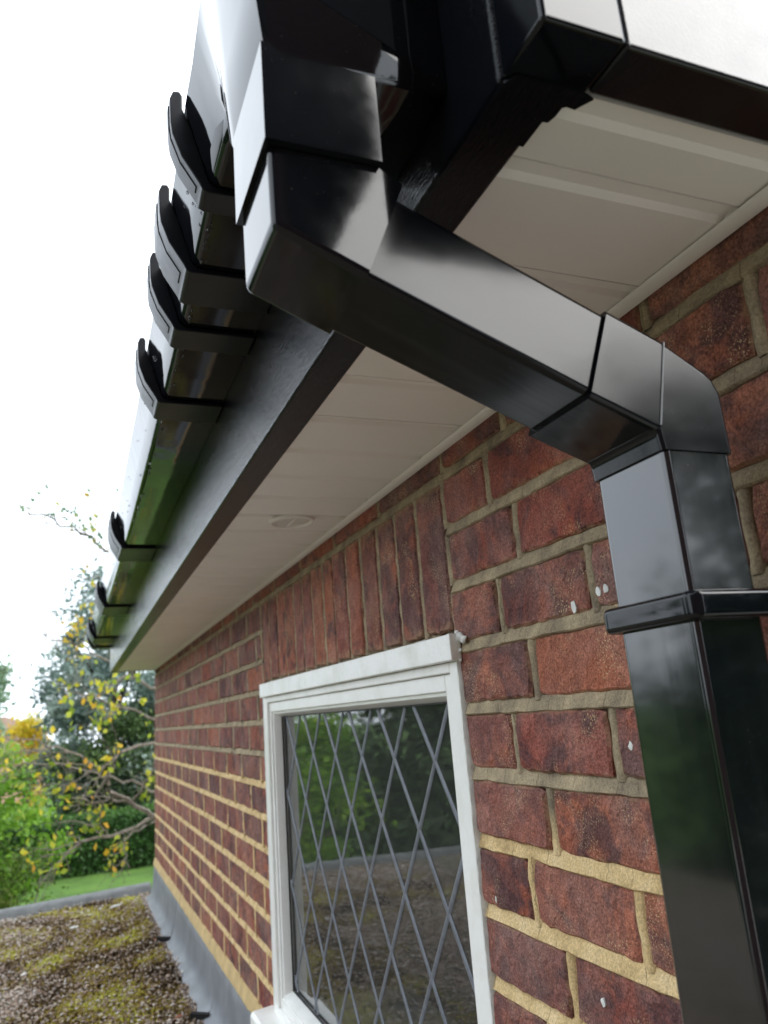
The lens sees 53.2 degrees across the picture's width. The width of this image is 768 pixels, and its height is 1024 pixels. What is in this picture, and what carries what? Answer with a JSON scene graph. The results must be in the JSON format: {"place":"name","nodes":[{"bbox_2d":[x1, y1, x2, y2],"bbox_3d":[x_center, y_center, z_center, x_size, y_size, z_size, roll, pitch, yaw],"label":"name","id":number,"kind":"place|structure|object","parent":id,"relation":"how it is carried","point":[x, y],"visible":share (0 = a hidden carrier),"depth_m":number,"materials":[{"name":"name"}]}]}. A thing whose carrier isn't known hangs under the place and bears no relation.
{"place":"outdoors","nodes":[
{"label":"outdoors","id":0,"kind":"place"},
{"bbox_2d":[0,717,46,803],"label":"house","id":1,"kind":"structure","parent":0,"point":[6,720],"depth_m":39.95,"materials":[{"name":"brick"}]},
{"bbox_2d":[2,749,153,906],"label":"lawn","id":2,"kind":"structure","parent":0,"point":[81,884],"depth_m":16.56,"materials":[{"name":"green plant"}]},
{"bbox_2d":[0,650,29,748],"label":"broadleaf tree","id":3,"kind":"object","parent":2,"relation":"on","point":[3,680],"visible":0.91,"depth_m":36.53,"materials":[{"name":"green plant"}]},
{"bbox_2d":[0,705,53,808],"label":"yellow tree","id":4,"kind":"object","parent":2,"relation":"on","point":[25,729],"visible":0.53,"depth_m":26.88,"materials":[{"name":"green plant"}]},
{"bbox_2d":[0,825,78,909],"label":"leaf shrub","id":5,"kind":"object","parent":2,"relation":"on","point":[19,867],"visible":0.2,"depth_m":7.52,"materials":[{"name":"green plant"}]},
{"bbox_2d":[0,738,83,907],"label":"leafy shrub","id":6,"kind":"object","parent":2,"relation":"on","point":[30,816],"visible":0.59,"depth_m":8.23,"materials":[{"name":"green plant"}]},
{"bbox_2d":[0,479,155,901],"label":"apple tree","id":7,"kind":"object","parent":2,"relation":"on","point":[97,811],"visible":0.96,"depth_m":6.09,"materials":[{"name":"green plant"}]},
{"bbox_2d":[0,802,155,882],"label":"hedge","id":8,"kind":"object","parent":2,"relation":"on","point":[87,860],"visible":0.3,"depth_m":17.82,"materials":[{"name":"green plant"}]},
{"bbox_2d":[4,695,155,815],"bbox_3d":[-7.172,7.241,21.439,5.792,4.175,4.663,-7,-15,8],"label":"conifer tree","id":9,"kind":"object","parent":2,"relation":"on","point":[135,723],"visible":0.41,"depth_m":20.55,"materials":[{"name":"green plant"}]},
{"bbox_2d":[7,554,155,818],"bbox_3d":[-8.207,5.436,22.750,5.300,8.525,6.255,1,-16,-22],"label":"broadleaf tree","id":10,"kind":"object","parent":2,"relation":"on","point":[99,670],"visible":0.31,"depth_m":21.94,"materials":[{"name":"green plant"}]},
{"bbox_2d":[154,206,767,1023],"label":"brick wall","id":11,"kind":"structure","parent":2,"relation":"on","point":[488,536],"depth_m":0.83,"materials":[{"name":"red brick"}]},
{"bbox_2d":[146,857,262,1023],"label":"lead flashing","id":12,"kind":"object","parent":11,"relation":"attached to","point":[220,991],"visible":0.95,"depth_m":2.61,"materials":[{"name":"grey metal"}]},
{"bbox_2d":[250,630,495,1023],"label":"window","id":13,"kind":"structure","parent":11,"relation":"attached to","point":[378,905],"depth_m":1.26,"materials":[{"name":"plastic"}]},
{"bbox_2d":[110,90,767,672],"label":"soffit","id":14,"kind":"structure","parent":11,"relation":"attached to","point":[616,208],"depth_m":0.60,"materials":[{"name":"plastic"}]},
{"bbox_2d":[268,514,314,527],"bbox_3d":[-0.158,0.017,1.310,0.079,0.005,0.079,1,-16,-22],"label":"soffit vent","id":15,"kind":"object","parent":14,"relation":"attached to","point":[291,521],"visible":1,"depth_m":1.30,"materials":[{"name":"plastic"}]},
{"bbox_2d":[110,0,518,671],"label":"fascia board","id":16,"kind":"object","parent":14,"relation":"attached to","point":[292,370],"visible":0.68,"depth_m":0.83,"materials":[{"name":"black plastic"}]},
{"bbox_2d":[86,0,446,648],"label":"gutter","id":17,"kind":"object","parent":16,"relation":"attached to","point":[361,82],"visible":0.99,"depth_m":0.67,"materials":[{"name":"black plastic"}]},
{"bbox_2d":[469,0,767,146],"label":"gable board","id":18,"kind":"object","parent":14,"relation":"attached to","point":[704,62],"visible":1,"depth_m":0.42,"materials":[{"name":"black plastic"}]},
{"bbox_2d":[243,147,767,1023],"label":"downpipe","id":19,"kind":"object","parent":11,"relation":"attached to","point":[633,417],"visible":1,"depth_m":0.46,"materials":[{"name":"black plastic"}]},
{"bbox_2d":[0,0,199,746],"label":"sky","id":20,"kind":"structure","parent":0,"point":[87,86],"materials":[{"name":"white"}]},
{"bbox_2d":[0,882,203,1023],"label":"flat roof","id":21,"kind":"structure","parent":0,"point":[132,974],"depth_m":3.02,"materials":[{"name":"gravel"}]}
]}

